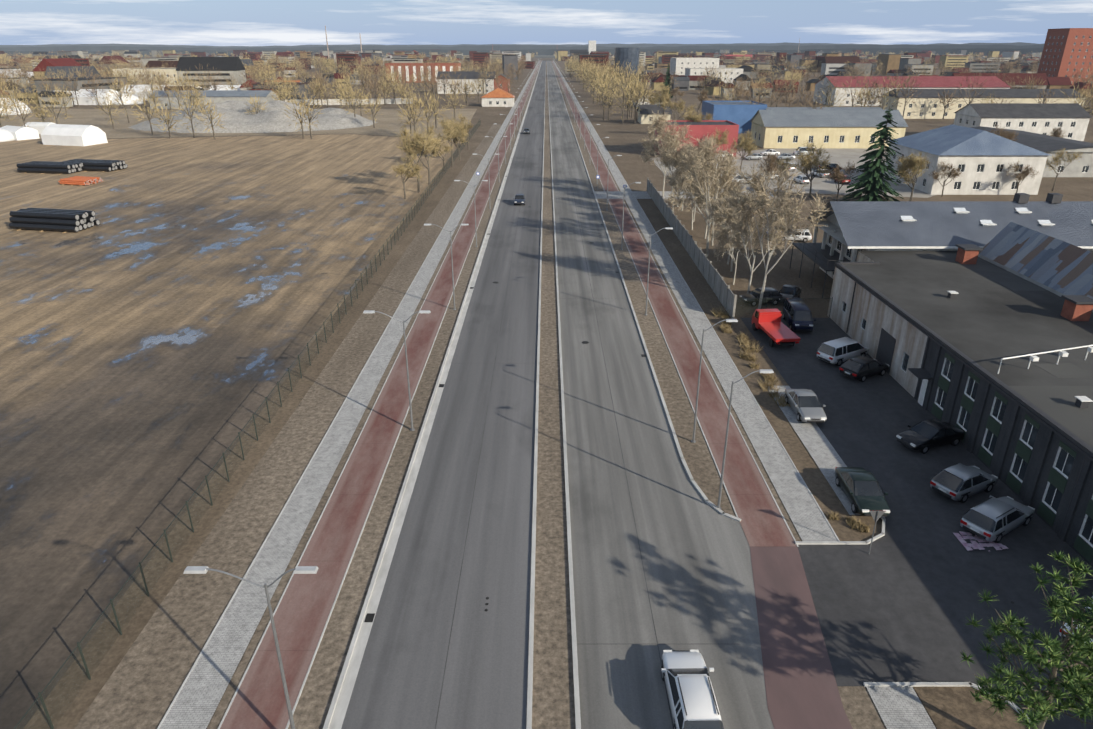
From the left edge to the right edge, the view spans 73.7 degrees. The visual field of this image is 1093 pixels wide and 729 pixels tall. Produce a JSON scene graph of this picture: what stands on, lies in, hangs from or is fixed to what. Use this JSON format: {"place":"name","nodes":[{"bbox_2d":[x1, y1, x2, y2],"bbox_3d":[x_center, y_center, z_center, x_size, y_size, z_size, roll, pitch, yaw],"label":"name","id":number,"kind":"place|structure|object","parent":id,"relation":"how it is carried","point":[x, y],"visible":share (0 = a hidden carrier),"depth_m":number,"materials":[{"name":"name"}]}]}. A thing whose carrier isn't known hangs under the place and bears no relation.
{"place":"outdoors","nodes":[
{"label":"outdoors","id":0,"kind":"place"},
{"bbox_2d":[41,124,107,145],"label":"tent","id":1,"kind":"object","parent":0,"point":[69,135],"depth_m":194.86,"materials":[{"name":"fabric"}]},
{"bbox_2d":[0,134,462,728],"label":"field ground","id":2,"kind":"structure","parent":0,"point":[162,322],"depth_m":68.39,"materials":[{"name":"soil"}]},
{"bbox_2d":[17,161,82,173],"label":"pipe stack","id":3,"kind":"object","parent":2,"relation":"on","point":[42,167],"visible":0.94,"depth_m":151.43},
{"bbox_2d":[9,208,99,232],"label":"pipe stack","id":4,"kind":"object","parent":2,"relation":"on","point":[45,219],"visible":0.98,"depth_m":103.86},
{"bbox_2d":[63,159,127,171],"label":"pipe stack","id":5,"kind":"object","parent":2,"relation":"on","point":[99,165],"visible":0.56,"depth_m":153.98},
{"bbox_2d":[390,149,425,198],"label":"willow tree","id":6,"kind":"object","parent":2,"relation":"on","point":[400,170],"visible":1,"depth_m":123.86,"materials":[{"name":"beige plant"}]},
{"bbox_2d":[392,122,442,192],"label":"willow tree","id":7,"kind":"object","parent":2,"relation":"on","point":[415,146],"visible":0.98,"depth_m":128.30,"materials":[{"name":"beige plant"}]},
{"bbox_2d":[159,61,538,728],"bbox_3d":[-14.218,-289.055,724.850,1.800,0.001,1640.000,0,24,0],"label":"pavement","id":8,"kind":"structure","parent":0,"point":[199,697],"depth_m":39.58,"materials":[{"name":"concrete"}]},
{"bbox_2d":[220,61,540,728],"bbox_3d":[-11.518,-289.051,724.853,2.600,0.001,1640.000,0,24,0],"label":"bike path","id":9,"kind":"structure","parent":0,"point":[301,615],"depth_m":39.67,"materials":[{"name":"asphalt"}]},
{"bbox_2d":[341,61,545,728],"bbox_3d":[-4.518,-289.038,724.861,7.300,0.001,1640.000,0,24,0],"label":"road asphalt","id":10,"kind":"structure","parent":0,"point":[398,682],"depth_m":39.45,"materials":[{"name":"asphalt"}]},
{"bbox_2d":[526,72,545,728],"bbox_3d":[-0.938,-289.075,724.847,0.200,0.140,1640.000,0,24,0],"label":"median kerb","id":11,"kind":"object","parent":10,"relation":"on","point":[530,670],"visible":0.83,"depth_m":39.35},
{"bbox_2d":[435,86,672,728],"bbox_3d":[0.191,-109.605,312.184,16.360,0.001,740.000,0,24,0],"label":"asphalt paving joints","id":12,"kind":"object","parent":10,"relation":"on","point":[475,483],"visible":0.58,"depth_m":39.98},
{"bbox_2d":[481,88,514,106],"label":"orange roof house","id":13,"kind":"structure","parent":0,"point":[498,97],"depth_m":322.17,"materials":[{"name":"paint"}]},
{"bbox_2d":[0,44,1043,50],"bbox_3d":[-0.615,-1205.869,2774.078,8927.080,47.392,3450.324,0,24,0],"label":"forest ridge","id":14,"kind":"structure","parent":0,"point":[497,47],"depth_m":3298.93,"materials":[{"name":"plant"}]},
{"bbox_2d":[0,0,1092,45],"label":"sky","id":15,"kind":"structure","parent":0,"point":[22,22],"materials":[{"name":"blue"}]},
{"bbox_2d":[6,58,1092,728],"bbox_3d":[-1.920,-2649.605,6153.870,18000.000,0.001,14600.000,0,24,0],"label":"ground","id":16,"kind":"structure","parent":0,"point":[622,144],"depth_m":76.64,"materials":[{"name":"soil"}]},
{"bbox_2d":[67,89,118,104],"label":"building","id":17,"kind":"structure","parent":16,"relation":"on","point":[83,100],"depth_m":331.96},
{"bbox_2d":[113,68,178,84],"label":"pale block","id":18,"kind":"structure","parent":16,"relation":"on","point":[170,72],"depth_m":436.81,"materials":[{"name":"paint"}]},
{"bbox_2d":[7,50,364,66],"bbox_3d":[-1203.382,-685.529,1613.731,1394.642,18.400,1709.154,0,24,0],"label":"town","id":19,"kind":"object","parent":16,"relation":"on","point":[154,52],"visible":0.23,"depth_m":1646.18},
{"bbox_2d":[148,90,278,108],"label":"long shed","id":20,"kind":"object","parent":16,"relation":"on","point":[222,96],"visible":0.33,"depth_m":311.40,"materials":[{"name":"white"}]},
{"bbox_2d":[14,176,436,728],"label":"field fence","id":21,"kind":"object","parent":16,"relation":"on","point":[81,653],"visible":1,"depth_m":39.97,"materials":[{"name":"grey"}]},
{"bbox_2d":[0,109,476,139],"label":"gravel yard","id":22,"kind":"structure","parent":16,"relation":"on","point":[388,123],"depth_m":258.25,"materials":[{"name":"gravel"}]},
{"bbox_2d":[128,100,376,132],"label":"mound","id":23,"kind":"object","parent":22,"relation":"on","point":[272,117],"visible":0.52,"depth_m":233.40,"materials":[{"name":"gravel"}]},
{"bbox_2d":[0,67,476,138],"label":"tree belt","id":24,"kind":"object","parent":16,"relation":"on","point":[434,108],"visible":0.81,"depth_m":232.94,"materials":[{"name":"beige plant"}]},
{"bbox_2d":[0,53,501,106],"bbox_3d":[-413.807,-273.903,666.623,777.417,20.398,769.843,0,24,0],"label":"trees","id":25,"kind":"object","parent":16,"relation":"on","point":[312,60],"visible":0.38,"depth_m":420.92,"materials":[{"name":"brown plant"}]},
{"bbox_2d":[0,49,524,106],"bbox_3d":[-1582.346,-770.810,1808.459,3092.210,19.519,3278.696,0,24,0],"label":"trees","id":26,"kind":"object","parent":16,"relation":"on","point":[235,67],"visible":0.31,"depth_m":395.06,"materials":[{"name":"plant"}]},
{"bbox_2d":[0,50,535,108],"bbox_3d":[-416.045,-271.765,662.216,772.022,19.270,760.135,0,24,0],"label":"trees","id":27,"kind":"object","parent":16,"relation":"on","point":[361,77],"visible":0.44,"depth_m":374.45,"materials":[{"name":"beige plant"}]},
{"bbox_2d":[0,50,536,108],"bbox_3d":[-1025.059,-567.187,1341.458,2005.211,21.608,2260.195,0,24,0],"label":"trees","id":28,"kind":"object","parent":16,"relation":"on","point":[339,70],"visible":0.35,"depth_m":425.38,"materials":[{"name":"brown plant"}]},
{"bbox_2d":[74,125,500,728],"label":"verge","id":29,"kind":"structure","parent":16,"relation":"on","point":[144,683],"depth_m":39.40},
{"bbox_2d":[157,66,535,728],"bbox_3d":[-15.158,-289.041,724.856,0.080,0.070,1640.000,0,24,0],"label":"pavement edge","id":30,"kind":"object","parent":16,"relation":"on","point":[293,492],"visible":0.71,"depth_m":39.02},
{"bbox_2d":[285,98,412,104],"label":"white block row","id":31,"kind":"object","parent":16,"relation":"on","point":[387,101],"visible":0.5,"depth_m":334.24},
{"bbox_2d":[207,63,538,728],"bbox_3d":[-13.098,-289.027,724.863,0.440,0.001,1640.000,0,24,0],"label":"strip","id":32,"kind":"object","parent":16,"relation":"on","point":[222,707],"visible":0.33,"depth_m":39.80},
{"bbox_2d":[218,82,529,728],"bbox_3d":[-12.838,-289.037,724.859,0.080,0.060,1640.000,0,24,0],"label":"bike edge","id":33,"kind":"object","parent":16,"relation":"on","point":[238,687],"visible":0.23,"depth_m":39.73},
{"bbox_2d":[286,78,534,728],"bbox_3d":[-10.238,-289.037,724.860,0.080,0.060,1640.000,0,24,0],"label":"bike edge","id":34,"kind":"object","parent":16,"relation":"on","point":[306,676],"visible":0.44,"depth_m":39.61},
{"bbox_2d":[288,61,541,728],"bbox_3d":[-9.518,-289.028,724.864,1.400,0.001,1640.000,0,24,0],"label":"verge","id":35,"kind":"structure","parent":16,"relation":"on","point":[315,698],"depth_m":39.30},
{"bbox_2d":[183,566,318,728],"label":"street lamp","id":36,"kind":"object","parent":35,"relation":"on","point":[205,569],"visible":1,"depth_m":23.71,"materials":[{"name":"grey metal"}]},
{"bbox_2d":[385,63,460,82],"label":"building","id":37,"kind":"structure","parent":16,"relation":"on","point":[444,66],"depth_m":542.21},
{"bbox_2d":[323,65,540,728],"bbox_3d":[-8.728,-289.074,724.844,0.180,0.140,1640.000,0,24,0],"label":"kerb","id":38,"kind":"structure","parent":16,"relation":"on","point":[347,659],"depth_m":39.36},
{"bbox_2d":[329,62,541,728],"bbox_3d":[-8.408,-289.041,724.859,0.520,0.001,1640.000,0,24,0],"label":"gutter","id":39,"kind":"object","parent":16,"relation":"on","point":[340,710],"visible":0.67,"depth_m":39.77,"materials":[{"name":"concrete"}]},
{"bbox_2d":[436,71,494,93],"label":"building","id":40,"kind":"structure","parent":16,"relation":"on","point":[467,75],"depth_m":412.14,"materials":[{"name":"paint"}]},
{"bbox_2d":[0,42,1043,47],"bbox_3d":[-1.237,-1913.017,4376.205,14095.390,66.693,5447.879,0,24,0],"label":"forest ridge","id":41,"kind":"structure","parent":16,"relation":"on","point":[639,45],"depth_m":5240.04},
{"bbox_2d":[4,48,1042,56],"bbox_3d":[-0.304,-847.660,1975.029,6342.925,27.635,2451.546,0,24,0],"label":"forest ridge","id":42,"kind":"structure","parent":16,"relation":"on","point":[939,51],"depth_m":2334.87,"materials":[{"name":"plant"}]},
{"bbox_2d":[74,50,1038,79],"bbox_3d":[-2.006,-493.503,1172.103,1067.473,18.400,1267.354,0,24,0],"label":"distant buildings","id":43,"kind":"structure","parent":16,"relation":"on","point":[895,61],"depth_m":885.62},
{"bbox_2d":[563,55,662,124],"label":"roadside trees","id":44,"kind":"object","parent":16,"relation":"on","point":[598,74],"visible":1,"depth_m":291.80,"materials":[{"name":"beige plant"}]},
{"bbox_2d":[614,48,639,74],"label":"high-rise building","id":45,"kind":"structure","parent":16,"relation":"on","point":[626,55],"depth_m":521.26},
{"bbox_2d":[551,61,735,516],"bbox_3d":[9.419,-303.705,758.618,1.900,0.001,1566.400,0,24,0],"label":"verge","id":46,"kind":"structure","parent":16,"relation":"on","point":[699,460],"depth_m":59.12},
{"bbox_2d":[553,65,737,516],"bbox_3d":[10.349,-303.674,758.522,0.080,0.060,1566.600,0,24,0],"label":"bike edge","id":47,"kind":"object","parent":16,"relation":"on","point":[675,364],"visible":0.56,"depth_m":57.07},
{"bbox_2d":[551,63,740,521],"bbox_3d":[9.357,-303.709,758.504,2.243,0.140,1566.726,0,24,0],"label":"kerb","id":48,"kind":"structure","parent":16,"relation":"on","point":[703,495],"depth_m":54.98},
{"bbox_2d":[637,104,671,123],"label":"house","id":49,"kind":"structure","parent":16,"relation":"on","point":[643,116],"depth_m":249.56,"materials":[{"name":"beige concrete"}]},
{"bbox_2d":[639,110,691,196],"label":"birch tree","id":50,"kind":"object","parent":16,"relation":"on","point":[661,124],"visible":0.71,"depth_m":124.31,"materials":[{"name":"brown plant"}]},
{"bbox_2d":[556,67,801,540],"bbox_3d":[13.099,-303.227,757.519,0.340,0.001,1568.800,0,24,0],"label":"strip","id":51,"kind":"object","parent":16,"relation":"on","point":[771,486],"visible":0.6,"depth_m":54.32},
{"bbox_2d":[575,105,798,546],"bbox_3d":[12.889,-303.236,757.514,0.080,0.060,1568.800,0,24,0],"label":"bike edge","id":52,"kind":"object","parent":16,"relation":"on","point":[713,379],"visible":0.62,"depth_m":53.46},
{"bbox_2d":[647,177,736,318],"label":"concrete fence","id":53,"kind":"object","parent":16,"relation":"on","point":[722,291],"visible":0.96,"depth_m":86.80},
{"bbox_2d":[670,58,719,74],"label":"apartment building","id":54,"kind":"structure","parent":16,"relation":"on","point":[678,66],"depth_m":591.96,"materials":[{"name":"paint"}]},
{"bbox_2d":[654,120,738,156],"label":"red-roofed building","id":55,"kind":"structure","parent":16,"relation":"on","point":[702,129],"depth_m":172.88,"materials":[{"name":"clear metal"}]},
{"bbox_2d":[564,78,839,540],"bbox_3d":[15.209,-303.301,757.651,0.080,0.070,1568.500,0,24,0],"label":"pavement edge","id":56,"kind":"object","parent":16,"relation":"on","point":[742,377],"visible":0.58,"depth_m":54.20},
{"bbox_2d":[660,131,745,255],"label":"birch tree","id":57,"kind":"object","parent":16,"relation":"on","point":[708,170],"visible":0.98,"depth_m":88.20,"materials":[{"name":"brown plant"}]},
{"bbox_2d":[681,164,743,245],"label":"birch tree","id":58,"kind":"object","parent":16,"relation":"on","point":[698,199],"visible":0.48,"depth_m":92.54,"materials":[{"name":"brown plant"}]},
{"bbox_2d":[685,68,742,83],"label":"white block","id":59,"kind":"structure","parent":16,"relation":"on","point":[735,73],"depth_m":483.41,"materials":[{"name":"paint"}]},
{"bbox_2d":[680,461,773,728],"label":"road widening","id":60,"kind":"structure","parent":16,"relation":"on","point":[727,544],"depth_m":35.88,"materials":[{"name":"asphalt"}]},
{"bbox_2d":[703,184,758,271],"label":"birch tree","id":61,"kind":"object","parent":16,"relation":"on","point":[715,209],"visible":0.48,"depth_m":83.00,"materials":[{"name":"brown plant"}]},
{"bbox_2d":[701,101,766,132],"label":"blue building","id":62,"kind":"structure","parent":16,"relation":"on","point":[741,114],"depth_m":220.50,"materials":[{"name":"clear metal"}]},
{"bbox_2d":[709,211,759,284],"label":"birch tree","id":63,"kind":"object","parent":16,"relation":"on","point":[724,233],"visible":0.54,"depth_m":78.77,"materials":[{"name":"brown plant"}]},
{"bbox_2d":[717,369,773,508],"bbox_3d":[10.690,4.258,39.581,2.192,8.630,0.320,0,24,0],"label":"street lamp","id":64,"kind":"object","parent":16,"relation":"on","point":[727,428],"visible":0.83,"depth_m":39.28,"materials":[{"name":"grey metal"}]},
{"bbox_2d":[712,189,804,292],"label":"birch tree","id":65,"kind":"object","parent":16,"relation":"on","point":[739,226],"visible":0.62,"depth_m":73.16,"materials":[{"name":"brown plant"}]},
{"bbox_2d":[740,287,782,305],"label":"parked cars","id":66,"kind":"object","parent":16,"relation":"on","point":[772,294],"visible":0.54,"depth_m":73.59,"materials":[{"name":"grey paint"}]},
{"bbox_2d":[723,159,833,308],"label":"birch tree","id":67,"kind":"object","parent":16,"relation":"on","point":[761,189],"visible":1,"depth_m":68.95,"materials":[{"name":"brown plant"}]},
{"bbox_2d":[651,148,934,197],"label":"parking lot","id":68,"kind":"structure","parent":16,"relation":"on","point":[840,156],"depth_m":153.97,"materials":[{"name":"asphalt"}]},
{"bbox_2d":[750,547,852,728],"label":"bike path crossing","id":69,"kind":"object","parent":16,"relation":"on","point":[802,690],"visible":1,"depth_m":31.64,"materials":[{"name":"asphalt"}]},
{"bbox_2d":[789,139,830,196],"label":"yard tree","id":70,"kind":"object","parent":16,"relation":"on","point":[804,161],"visible":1,"depth_m":125.19,"materials":[{"name":"brown plant"}]},
{"bbox_2d":[766,386,860,514],"bbox_3d":[17.843,5.027,48.533,1.800,0.001,17.000,0,24,0],"label":"parking strip","id":71,"kind":"object","parent":16,"relation":"on","point":[828,460],"visible":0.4,"depth_m":47.62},
{"bbox_2d":[785,389,826,421],"bbox_3d":[18.455,2.765,51.926,2.110,1.437,4.500,0,24,0],"label":"car","id":72,"kind":"object","parent":71,"relation":"on","point":[805,405],"visible":0.98,"depth_m":51.08,"materials":[{"name":"grey paint"}]},
{"bbox_2d":[835,467,889,516],"bbox_3d":[18.146,7.128,41.893,2.110,1.437,4.500,1,24,2],"label":"car","id":73,"kind":"object","parent":71,"relation":"on","point":[861,488],"visible":0.96,"depth_m":41.14,"materials":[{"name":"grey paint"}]},
{"bbox_2d":[553,49,1092,98],"bbox_3d":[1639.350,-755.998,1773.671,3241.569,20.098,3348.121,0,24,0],"label":"trees","id":74,"kind":"object","parent":16,"relation":"on","point":[830,65],"visible":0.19,"depth_m":480.19,"materials":[{"name":"plant"}]},
{"bbox_2d":[554,50,1092,119],"bbox_3d":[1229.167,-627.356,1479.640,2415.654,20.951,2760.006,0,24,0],"label":"trees","id":75,"kind":"object","parent":16,"relation":"on","point":[864,93],"visible":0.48,"depth_m":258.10,"materials":[{"name":"beige plant"}]},
{"bbox_2d":[750,110,907,147],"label":"building","id":76,"kind":"structure","parent":16,"relation":"on","point":[824,128],"depth_m":188.65,"materials":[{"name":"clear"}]},
{"bbox_2d":[795,517,885,544],"bbox_3d":[16.500,9.035,39.252,6.838,0.130,2.143,-14,27,-29],"label":"entrance kerb","id":77,"kind":"object","parent":16,"relation":"on","point":[878,536],"visible":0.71,"depth_m":38.33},
{"bbox_2d":[608,53,1092,106],"bbox_3d":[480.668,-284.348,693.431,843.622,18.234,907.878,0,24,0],"label":"trees","id":78,"kind":"object","parent":16,"relation":"on","point":[1034,69],"visible":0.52,"depth_m":423.94,"materials":[{"name":"beige plant"}]},
{"bbox_2d":[837,686,885,728],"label":"dirt verge","id":79,"kind":"structure","parent":16,"relation":"on","point":[860,709],"depth_m":28.84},
{"bbox_2d":[840,107,904,200],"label":"spruce tree","id":80,"kind":"object","parent":16,"relation":"on","point":[873,185],"visible":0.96,"depth_m":118.54,"materials":[{"name":"green plant"}]},
{"bbox_2d":[719,50,1030,63],"bbox_3d":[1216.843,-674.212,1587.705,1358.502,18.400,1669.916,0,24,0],"label":"town","id":81,"kind":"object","parent":16,"relation":"on","point":[1006,55],"visible":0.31,"depth_m":1304.29},
{"bbox_2d":[798,544,1003,685],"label":"driveway","id":82,"kind":"structure","parent":16,"relation":"on","point":[884,613],"depth_m":33.26,"materials":[{"name":"asphalt"}]},
{"bbox_2d":[813,76,1009,105],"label":"red roof hall","id":83,"kind":"structure","parent":16,"relation":"on","point":[945,82],"depth_m":327.27,"materials":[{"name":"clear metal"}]},
{"bbox_2d":[894,152,931,200],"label":"yard tree","id":84,"kind":"object","parent":16,"relation":"on","point":[913,163],"visible":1,"depth_m":121.36,"materials":[{"name":"brown plant"}]},
{"bbox_2d":[790,193,1092,298],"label":"warehouse building","id":85,"kind":"structure","parent":16,"relation":"on","point":[852,229],"depth_m":75.70,"materials":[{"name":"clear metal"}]},
{"bbox_2d":[827,244,1092,567],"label":"workshop building","id":86,"kind":"structure","parent":16,"relation":"on","point":[993,362],"depth_m":50.70,"materials":[{"name":"grey concrete"}]},
{"bbox_2d":[978,222,1092,311],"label":"rusty roof shed","id":87,"kind":"structure","parent":86,"relation":"on","point":[1058,267],"depth_m":63.84,"materials":[{"name":"metal"}]},
{"bbox_2d":[885,124,1049,194],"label":"building","id":88,"kind":"structure","parent":16,"relation":"on","point":[981,159],"depth_m":128.78,"materials":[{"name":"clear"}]},
{"bbox_2d":[881,89,1085,118],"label":"long cream house","id":89,"kind":"structure","parent":16,"relation":"on","point":[927,104],"depth_m":266.91,"materials":[{"name":"paint"}]},
{"bbox_2d":[953,103,1092,140],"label":"building","id":90,"kind":"structure","parent":16,"relation":"on","point":[1073,119],"depth_m":202.90,"materials":[{"name":"grey"}]},
{"bbox_2d":[960,550,1092,728],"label":"deciduous tree","id":91,"kind":"object","parent":16,"relation":"on","point":[1075,674],"visible":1,"depth_m":24.60,"materials":[{"name":"green plant"}]},
{"bbox_2d":[969,126,1092,176],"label":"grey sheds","id":92,"kind":"object","parent":16,"relation":"on","point":[1052,146],"visible":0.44,"depth_m":146.94,"materials":[{"name":"paint"}]},
{"bbox_2d":[1037,28,1092,85],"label":"brick tower","id":93,"kind":"structure","parent":16,"relation":"on","point":[1066,52],"depth_m":425.75,"materials":[{"name":"red brick"}]},
{"bbox_2d":[532,61,575,728],"bbox_3d":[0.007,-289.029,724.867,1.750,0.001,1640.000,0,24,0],"label":"median gravel","id":94,"kind":"structure","parent":0,"point":[553,704],"depth_m":39.55,"materials":[{"name":"gravel"}]},
{"bbox_2d":[547,61,766,728],"bbox_3d":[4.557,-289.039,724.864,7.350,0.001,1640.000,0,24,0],"label":"road asphalt","id":95,"kind":"structure","parent":0,"point":[621,684],"depth_m":40.80,"materials":[{"name":"asphalt"}]},
{"bbox_2d":[547,73,580,728],"bbox_3d":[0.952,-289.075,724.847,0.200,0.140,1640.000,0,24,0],"label":"median kerb","id":96,"kind":"object","parent":95,"relation":"on","point":[575,670],"visible":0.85,"depth_m":39.35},
{"bbox_2d":[661,649,723,728],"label":"white estate car","id":97,"kind":"object","parent":95,"relation":"on","point":[690,690],"visible":1,"depth_m":27.95,"materials":[{"name":"white paint"}]},
{"bbox_2d":[552,61,796,545],"bbox_3d":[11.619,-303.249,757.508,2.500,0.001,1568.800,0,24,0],"label":"bike path","id":98,"kind":"structure","parent":0,"point":[762,522],"depth_m":53.50,"materials":[{"name":"asphalt"}]},
{"bbox_2d":[594,191,776,198],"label":"driveway","id":99,"kind":"structure","parent":0,"point":[617,195],"depth_m":129.63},
{"bbox_2d":[553,61,837,540],"bbox_3d":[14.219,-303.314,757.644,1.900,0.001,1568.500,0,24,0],"label":"pavement","id":100,"kind":"structure","parent":0,"point":[809,521],"depth_m":54.09,"materials":[{"name":"concrete"}]},
{"bbox_2d":[866,686,935,728],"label":"pavement","id":101,"kind":"structure","parent":0,"point":[899,707],"depth_m":28.84,"materials":[{"name":"concrete"}]},
{"bbox_2d":[741,318,1092,728],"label":"parking lot","id":102,"kind":"structure","parent":0,"point":[868,419],"depth_m":40.98,"materials":[{"name":"asphalt"}]},
{"bbox_2d":[751,308,800,346],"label":"flatbed truck","id":103,"kind":"object","parent":102,"relation":"on","point":[771,325],"visible":1,"depth_m":65.04,"materials":[{"name":"red paint"}]},
{"bbox_2d":[782,297,815,331],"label":"van","id":104,"kind":"object","parent":102,"relation":"on","point":[797,315],"visible":0.98,"depth_m":66.68,"materials":[{"name":"blue paint"}]},
{"bbox_2d":[817,337,868,365],"bbox_3d":[24.796,-1.230,60.801,4.650,1.687,2.150,-13,27,-27],"label":"white car","id":105,"kind":"object","parent":102,"relation":"on","point":[837,352],"visible":0.96,"depth_m":59.86,"materials":[{"name":"white paint"}]},
{"bbox_2d":[840,355,888,381],"bbox_3d":[25.315,0.152,57.887,4.100,1.477,2.110,-13,27,-27],"label":"black car","id":106,"kind":"object","parent":102,"relation":"on","point":[862,368],"visible":1,"depth_m":57.06,"materials":[{"name":"black paint"}]},
{"bbox_2d":[896,419,964,453],"bbox_3d":[25.221,4.554,47.812,4.500,1.437,2.110,-9,25,-20],"label":"car","id":107,"kind":"object","parent":102,"relation":"on","point":[923,437],"visible":1,"depth_m":47.25,"materials":[{"name":"black paint"}]},
{"bbox_2d":[930,463,997,502],"bbox_3d":[24.558,6.734,42.749,4.100,1.477,2.110,-12,26,-26],"label":"silver hatchback car","id":108,"kind":"object","parent":102,"relation":"on","point":[960,482],"visible":1,"depth_m":41.98,"materials":[{"name":"grey paint"}]},
{"bbox_2d":[953,531,1008,550],"bbox_3d":[22.887,9.340,38.473,2.100,0.226,1.500,0,24,0],"label":"pink tarp","id":109,"kind":"object","parent":102,"relation":"on","point":[976,545],"visible":0.73,"depth_m":38.32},
{"bbox_2d":[960,495,1034,542],"bbox_3d":[24.549,8.119,39.517,4.650,1.515,2.110,-14,27,-29],"label":"silver estate car","id":110,"kind":"object","parent":102,"relation":"on","point":[992,519],"visible":1,"depth_m":38.65,"materials":[{"name":"grey paint"}]},
{"bbox_2d":[914,687,1032,728],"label":"dirt ground","id":111,"kind":"structure","parent":0,"point":[953,707],"depth_m":28.68,"materials":[{"name":"soil"}]},
{"bbox_2d":[863,682,1029,721],"bbox_3d":[15.977,25.502,1.382,5.920,0.130,62.282,0,24,0],"label":"entrance kerb","id":112,"kind":"object","parent":111,"relation":"on","point":[940,684],"visible":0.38,"depth_m":29.79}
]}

